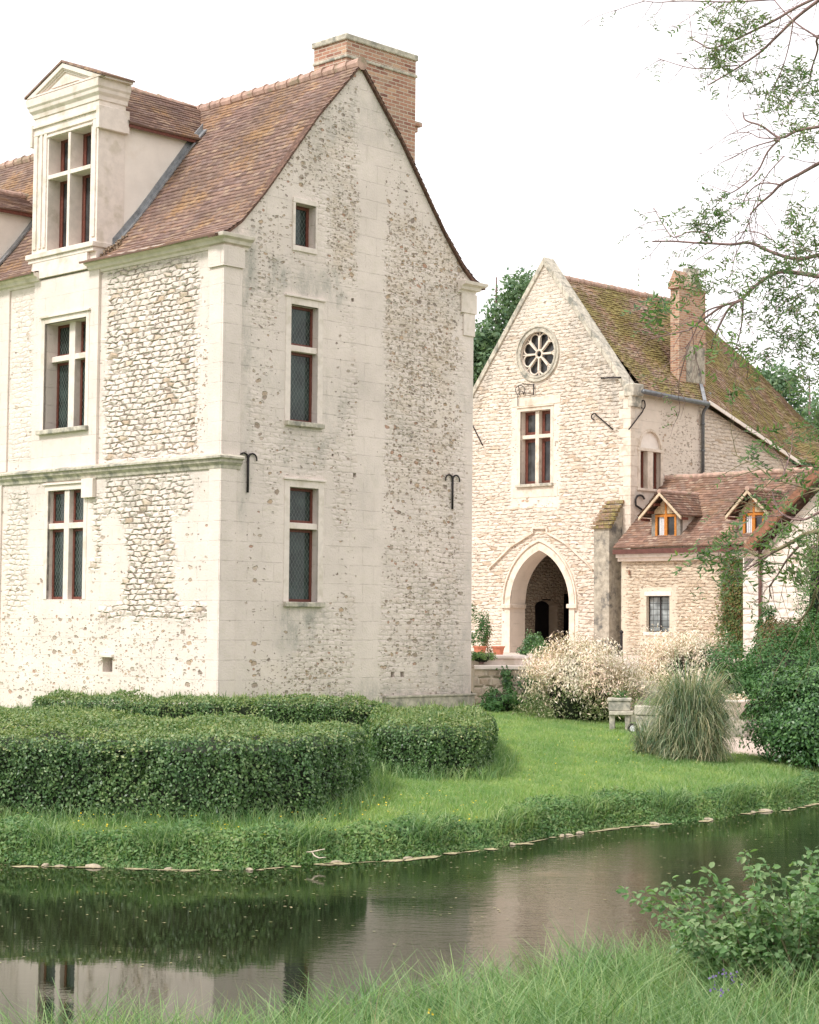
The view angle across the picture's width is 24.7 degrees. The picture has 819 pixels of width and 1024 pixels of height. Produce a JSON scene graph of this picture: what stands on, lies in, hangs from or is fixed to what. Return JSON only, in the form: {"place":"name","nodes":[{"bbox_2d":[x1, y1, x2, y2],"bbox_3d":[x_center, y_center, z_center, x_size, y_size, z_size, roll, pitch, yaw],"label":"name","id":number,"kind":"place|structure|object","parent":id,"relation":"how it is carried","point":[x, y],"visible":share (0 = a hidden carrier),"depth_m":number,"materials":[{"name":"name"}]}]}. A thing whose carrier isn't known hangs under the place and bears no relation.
{"place":"outdoors","nodes":[
{"label":"outdoors","id":0,"kind":"place"},
{"bbox_2d":[0,802,818,1023],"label":"moat water","id":1,"kind":"structure","parent":0,"point":[121,939],"depth_m":16.73,"materials":[{"name":"green liquid"}]},
{"bbox_2d":[85,863,101,867],"bbox_3d":[-3.338,3.751,19.777,0.209,0.068,0.110,-2,-4,31],"label":"bank rock","id":2,"kind":"object","parent":1,"relation":"in","point":[93,865],"visible":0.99,"depth_m":19.74,"materials":[{"name":"beige stone"}]},
{"bbox_2d":[0,804,818,966],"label":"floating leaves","id":3,"kind":"object","parent":1,"relation":"on","point":[317,880],"visible":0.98,"depth_m":19.05,"materials":[{"name":"green plant"}]},
{"bbox_2d":[12,803,818,870],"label":"pond scum","id":4,"kind":"object","parent":1,"relation":"on","point":[395,860],"visible":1,"depth_m":20.63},
{"bbox_2d":[0,691,818,868],"bbox_3d":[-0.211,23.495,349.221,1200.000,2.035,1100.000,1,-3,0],"label":"ground","id":5,"kind":"structure","parent":0,"point":[494,793],"depth_m":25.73,"materials":[{"name":"green plant"}]},
{"bbox_2d":[0,699,118,727],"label":"clipped hedge","id":6,"kind":"object","parent":5,"relation":"on","point":[73,708],"visible":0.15,"depth_m":28.60,"materials":[{"name":"green plant"}]},
{"bbox_2d":[0,705,371,823],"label":"clipped hedge","id":7,"kind":"object","parent":5,"relation":"on","point":[220,762],"visible":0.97,"depth_m":21.37,"materials":[{"name":"green plant"}]},
{"bbox_2d":[32,684,392,730],"bbox_3d":[-3.141,3.313,30.389,5.811,1.045,1.634,1,-3,-5],"label":"clipped hedge","id":8,"kind":"object","parent":5,"relation":"on","point":[285,707],"visible":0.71,"depth_m":29.80,"materials":[{"name":"green plant"}]},
{"bbox_2d":[0,33,488,708],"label":"stone house","id":9,"kind":"structure","parent":5,"relation":"on","point":[236,391],"depth_m":35.02,"materials":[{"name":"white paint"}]},
{"bbox_2d":[35,308,90,435],"bbox_3d":[-6.479,-2.623,35.896,1.750,2.470,0.510,-3,-5,44],"label":"window","id":10,"kind":"structure","parent":9,"relation":"in","point":[72,359],"depth_m":35.93,"materials":[{"name":"stone"}]},
{"bbox_2d":[42,481,87,598],"bbox_3d":[-6.503,0.548,35.647,1.440,2.230,0.230,-3,-5,44],"label":"window","id":11,"kind":"structure","parent":9,"relation":"in","point":[69,526],"depth_m":35.63,"materials":[{"name":"stone"}]},
{"bbox_2d":[284,293,325,428],"bbox_3d":[-1.948,-2.721,33.992,0.285,2.380,0.980,-3,-5,44],"label":"window","id":12,"kind":"structure","parent":9,"relation":"in","point":[299,351],"depth_m":34.10,"materials":[{"name":"stone"}]},
{"bbox_2d":[283,477,326,606],"bbox_3d":[-1.953,0.556,33.828,0.295,2.320,1.020,-3,-5,44],"label":"window","id":13,"kind":"structure","parent":9,"relation":"in","point":[298,503],"depth_m":33.95,"materials":[{"name":"stone"}]},
{"bbox_2d":[292,196,317,254],"bbox_3d":[-1.977,-5.206,34.148,0.250,0.980,0.600,-3,-5,44],"label":"window","id":14,"kind":"structure","parent":9,"relation":"in","point":[300,216],"depth_m":34.24,"materials":[{"name":"stone"}]},
{"bbox_2d":[0,719,521,828],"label":"hedge foot grass","id":15,"kind":"structure","parent":5,"relation":"on","point":[497,767],"depth_m":21.85,"materials":[{"name":"green plant"}]},
{"bbox_2d":[308,849,325,858],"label":"dead branch","id":16,"kind":"object","parent":5,"relation":"on","point":[315,855],"visible":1,"depth_m":20.02,"materials":[{"name":"brown wood"}]},
{"bbox_2d":[69,728,688,834],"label":"buttercups","id":17,"kind":"object","parent":5,"relation":"on","point":[341,803],"visible":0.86,"depth_m":21.80,"materials":[{"name":"yellow plant"}]},
{"bbox_2d":[0,910,818,1023],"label":"foreground grass","id":18,"kind":"structure","parent":5,"relation":"on","point":[562,998],"depth_m":8.56,"materials":[{"name":"green plant"}]},
{"bbox_2d":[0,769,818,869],"bbox_3d":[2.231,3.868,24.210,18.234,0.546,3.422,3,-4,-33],"label":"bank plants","id":19,"kind":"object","parent":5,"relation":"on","point":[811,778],"visible":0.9,"depth_m":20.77,"materials":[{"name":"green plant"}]},
{"bbox_2d":[0,762,818,863],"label":"bank grass","id":20,"kind":"structure","parent":5,"relation":"on","point":[487,805],"depth_m":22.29,"materials":[{"name":"green plant"}]},
{"bbox_2d":[364,699,498,779],"bbox_3d":[0.335,3.418,27.627,2.004,1.269,5.724,1,-3,0],"label":"clipped hedge","id":21,"kind":"object","parent":5,"relation":"on","point":[462,735],"visible":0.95,"depth_m":25.30,"materials":[{"name":"green plant"}]},
{"bbox_2d":[479,686,522,712],"bbox_3d":[1.757,3.647,36.170,0.879,0.567,0.981,1,-3,0],"label":"shrub","id":22,"kind":"object","parent":5,"relation":"on","point":[495,700],"visible":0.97,"depth_m":35.94,"materials":[{"name":"green plant"}]},
{"bbox_2d":[473,265,535,386],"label":"leafy tree","id":23,"kind":"object","parent":5,"relation":"on","point":[485,339],"visible":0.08,"depth_m":82.00,"materials":[{"name":"green plant"}]},
{"bbox_2d":[511,696,547,711],"bbox_3d":[2.255,3.772,36.557,0.815,0.375,0.738,3,-4,-35],"label":"shrub","id":24,"kind":"object","parent":5,"relation":"on","point":[527,707],"visible":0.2,"depth_m":36.36,"materials":[{"name":"green plant"}]},
{"bbox_2d":[510,630,655,721],"bbox_3d":[3.198,3.067,35.073,2.582,1.760,2.313,2,-4,-19],"label":"dappled willow","id":25,"kind":"object","parent":5,"relation":"on","point":[582,688],"visible":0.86,"depth_m":34.62,"materials":[{"name":"beige plant"}]},
{"bbox_2d":[474,665,752,717],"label":"retaining wall","id":26,"kind":"structure","parent":5,"relation":"on","point":[487,676],"depth_m":37.21,"materials":[{"name":"stone"}]},
{"bbox_2d":[496,665,513,694],"bbox_3d":[1.923,3.551,37.138,0.444,1.042,0.144,1,-3,0],"label":"climbing ivy","id":27,"kind":"object","parent":26,"relation":"attached to","point":[507,683],"visible":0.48,"depth_m":37.13,"materials":[{"name":"green plant"}]},
{"bbox_2d":[509,674,548,701],"bbox_3d":[2.458,3.604,37.123,0.980,0.964,0.174,1,-3,0],"label":"climbing ivy","id":28,"kind":"object","parent":26,"relation":"attached to","point":[520,683],"visible":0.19,"depth_m":37.11,"materials":[{"name":"green plant"}]},
{"bbox_2d":[609,710,633,729],"bbox_3d":[3.737,3.713,33.000,0.422,0.424,0.424,0,-3,8],"label":"stone bench","id":29,"kind":"object","parent":5,"relation":"on","point":[612,714],"visible":0.71,"depth_m":32.82,"materials":[{"name":"beige stone"}]},
{"bbox_2d":[607,689,631,710],"bbox_3d":[3.701,3.303,33.023,0.432,0.393,0.390,0,-3,8],"label":"stone trough","id":30,"kind":"object","parent":29,"relation":"on","point":[618,703],"visible":1,"depth_m":32.85,"materials":[{"name":"beige stone"}]},
{"bbox_2d":[627,723,637,732],"bbox_3d":[3.866,3.804,32.448,0.189,0.295,0.130,1,-3,0],"label":"garden spotlight","id":31,"kind":"object","parent":5,"relation":"on","point":[629,726],"visible":0.52,"depth_m":32.40,"materials":[{"name":"black metal"}]},
{"bbox_2d":[624,715,665,754],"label":"pampas grass","id":32,"kind":"object","parent":5,"relation":"on","point":[639,744],"depth_m":29.61,"materials":[{"name":"green plant"}]},
{"bbox_2d":[632,697,662,731],"bbox_3d":[4.279,3.547,32.682,0.854,0.649,0.597,0,-3,8],"label":"stone trough","id":33,"kind":"object","parent":5,"relation":"on","point":[640,707],"visible":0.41,"depth_m":32.43,"materials":[{"name":"beige stone"}]},
{"bbox_2d":[624,680,671,721],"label":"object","id":34,"kind":"structure","parent":5,"relation":"on","point":[639,703],"depth_m":35.06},
{"bbox_2d":[621,605,741,696],"bbox_3d":[5.375,2.860,35.999,2.582,2.182,2.310,1,-3,0],"label":"dappled willow","id":35,"kind":"object","parent":5,"relation":"on","point":[689,647],"visible":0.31,"depth_m":35.79,"materials":[{"name":"beige plant"}]},
{"bbox_2d":[560,0,818,699],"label":"overhanging tree","id":36,"kind":"object","parent":5,"relation":"on","point":[771,273],"visible":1,"depth_m":11.83,"materials":[{"name":"green plant"}]},
{"bbox_2d":[633,645,750,762],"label":"pampas grass","id":37,"kind":"object","parent":5,"relation":"on","point":[692,723],"depth_m":28.94,"materials":[{"name":"green plant"}]},
{"bbox_2d":[708,975,716,1001],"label":"violet flower","id":38,"kind":"object","parent":5,"relation":"on","point":[713,983],"visible":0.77,"depth_m":8.29,"materials":[{"name":"green plant"}]},
{"bbox_2d":[615,846,818,1022],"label":"leafy shrub","id":39,"kind":"object","parent":5,"relation":"on","point":[763,930],"visible":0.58,"depth_m":9.02,"materials":[{"name":"green plant"}]},
{"bbox_2d":[717,988,723,1015],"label":"violet flower","id":40,"kind":"object","parent":5,"relation":"on","point":[722,997],"visible":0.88,"depth_m":8.09,"materials":[{"name":"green plant"}]},
{"bbox_2d":[718,968,727,1010],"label":"violet flower","id":41,"kind":"object","parent":5,"relation":"on","point":[725,979],"visible":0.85,"depth_m":8.39,"materials":[{"name":"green plant"}]},
{"bbox_2d":[730,971,737,1003],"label":"violet flower","id":42,"kind":"object","parent":5,"relation":"on","point":[734,982],"visible":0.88,"depth_m":8.39,"materials":[{"name":"green plant"}]},
{"bbox_2d":[734,660,818,768],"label":"evergreen bush","id":43,"kind":"object","parent":5,"relation":"on","point":[789,730],"visible":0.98,"depth_m":29.58,"materials":[{"name":"green plant"}]},
{"bbox_2d":[756,358,818,421],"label":"leafy tree","id":44,"kind":"object","parent":5,"relation":"on","point":[776,382],"visible":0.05,"depth_m":91.65,"materials":[{"name":"green plant"}]},
{"bbox_2d":[787,386,818,464],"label":"leafy tree","id":45,"kind":"object","parent":5,"relation":"on","point":[809,412],"depth_m":90.40,"materials":[{"name":"green plant"}]},
{"bbox_2d":[792,381,818,465],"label":"leafy tree","id":46,"kind":"object","parent":5,"relation":"on","point":[811,409],"visible":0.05,"depth_m":85.86,"materials":[{"name":"green plant"}]},
{"bbox_2d":[0,0,818,416],"label":"sky","id":47,"kind":"structure","parent":0,"point":[529,148],"materials":[{"name":"white"}]},
{"bbox_2d":[471,652,742,692],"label":"terrace ground","id":48,"kind":"structure","parent":0,"point":[504,653],"depth_m":46.55,"materials":[{"name":"beige stone"}]},
{"bbox_2d":[473,646,486,652],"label":"flower pot","id":49,"kind":"object","parent":48,"relation":"on","point":[478,648],"visible":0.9,"depth_m":49.74,"materials":[{"name":"ceramic"}]},
{"bbox_2d":[471,601,491,645],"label":"potted plant","id":50,"kind":"object","parent":49,"relation":"on","point":[482,628],"visible":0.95,"depth_m":49.83,"materials":[{"name":"green plant"}]},
{"bbox_2d":[471,650,496,663],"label":"shrub","id":51,"kind":"object","parent":48,"relation":"on","point":[480,657],"visible":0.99,"depth_m":37.78,"materials":[{"name":"green plant"}]},
{"bbox_2d":[481,623,494,652],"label":"potted plant","id":52,"kind":"object","parent":48,"relation":"on","point":[486,642],"visible":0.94,"depth_m":49.98,"materials":[{"name":"green plant"}]},
{"bbox_2d":[491,646,504,654],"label":"flower pot","id":53,"kind":"object","parent":48,"relation":"on","point":[498,650],"visible":0.9,"depth_m":49.74,"materials":[{"name":"ceramic"}]},
{"bbox_2d":[471,655,528,667],"bbox_3d":[1.802,3.102,38.835,1.260,0.260,1.400,1,-3,0],"label":"stone step","id":54,"kind":"object","parent":48,"relation":"on","point":[508,660],"visible":0.38,"depth_m":38.19,"materials":[{"name":"beige stone"}]},
{"bbox_2d":[516,633,548,657],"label":"potted plant","id":55,"kind":"object","parent":48,"relation":"on","point":[531,639],"visible":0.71,"depth_m":47.29,"materials":[{"name":"green plant"}]},
{"bbox_2d":[523,629,548,650],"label":"potted plant","id":56,"kind":"object","parent":48,"relation":"on","point":[541,638],"visible":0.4,"depth_m":51.43,"materials":[{"name":"green plant"}]},
{"bbox_2d":[577,630,622,656],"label":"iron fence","id":57,"kind":"object","parent":48,"relation":"on","point":[621,640],"visible":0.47,"depth_m":49.88,"materials":[{"name":"grey metal"}]},
{"bbox_2d":[471,257,818,654],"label":"gatehouse","id":58,"kind":"object","parent":48,"relation":"on","point":[579,452],"visible":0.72,"depth_m":56.01,"materials":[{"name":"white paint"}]},
{"bbox_2d":[515,404,553,487],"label":"window","id":59,"kind":"structure","parent":58,"relation":"in","point":[538,437],"depth_m":56.07,"materials":[{"name":"stone"}]},
{"bbox_2d":[516,326,559,381],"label":"rose window","id":60,"kind":"structure","parent":58,"relation":"in","point":[542,351],"depth_m":56.14,"materials":[{"name":"stone"}]},
{"bbox_2d":[637,447,663,491],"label":"window","id":61,"kind":"structure","parent":58,"relation":"in","point":[646,460],"depth_m":54.05,"materials":[{"name":"stone"}]},
{"bbox_2d":[613,467,811,655],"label":"side wing","id":62,"kind":"structure","parent":48,"relation":"on","point":[655,591],"depth_m":51.88,"materials":[{"name":"beige stone"}]},
{"bbox_2d":[643,592,671,635],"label":"window","id":63,"kind":"structure","parent":62,"relation":"in","point":[658,601],"depth_m":52.06,"materials":[{"name":"stone"}]},
{"bbox_2d":[708,555,742,657],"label":"climbing ivy","id":64,"kind":"object","parent":62,"relation":"attached to","point":[731,603],"visible":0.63,"depth_m":50.12,"materials":[{"name":"green plant"}]},
{"bbox_2d":[748,600,787,658],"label":"rose bush","id":65,"kind":"object","parent":48,"relation":"on","point":[767,612],"visible":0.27,"depth_m":40.88,"materials":[{"name":"green plant"}]},
{"bbox_2d":[743,461,818,658],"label":"annex","id":66,"kind":"object","parent":48,"relation":"on","point":[802,506],"visible":0.41,"depth_m":48.45,"materials":[{"name":"white paint"}]},
{"bbox_2d":[754,613,815,662],"bbox_3d":[8.016,2.702,39.225,1.748,1.208,1.544,1,-3,0],"label":"rose bush","id":67,"kind":"object","parent":48,"relation":"on","point":[772,628],"visible":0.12,"depth_m":39.25,"materials":[{"name":"green plant"}]},
{"bbox_2d":[786,607,818,658],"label":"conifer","id":68,"kind":"object","parent":48,"relation":"on","point":[811,620],"visible":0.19,"depth_m":38.61,"materials":[{"name":"green plant"}]},
{"bbox_2d":[788,469,818,628],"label":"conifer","id":69,"kind":"object","parent":48,"relation":"on","point":[816,604],"visible":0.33,"depth_m":40.36,"materials":[{"name":"green plant"}]},
{"bbox_2d":[723,719,778,756],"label":"path","id":70,"kind":"structure","parent":0,"point":[746,748],"depth_m":31.70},
{"bbox_2d":[684,624,749,714],"bbox_3d":[6.014,3.050,35.939,1.773,1.805,1.645,1,-3,0],"label":"evergreen bush","id":71,"kind":"object","parent":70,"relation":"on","point":[719,654],"visible":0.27,"depth_m":35.66,"materials":[{"name":"green plant"}]},
{"bbox_2d":[722,691,754,736],"bbox_3d":[5.772,3.580,33.253,0.849,0.811,0.676,2,-4,-25],"label":"stone urn","id":72,"kind":"object","parent":70,"relation":"on","point":[742,701],"visible":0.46,"depth_m":33.08,"materials":[{"name":"beige stone"}]},
{"bbox_2d":[707,618,818,720],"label":"spiraea bush","id":73,"kind":"object","parent":70,"relation":"on","point":[763,661],"visible":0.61,"depth_m":33.88,"materials":[{"name":"green plant"}]}
]}

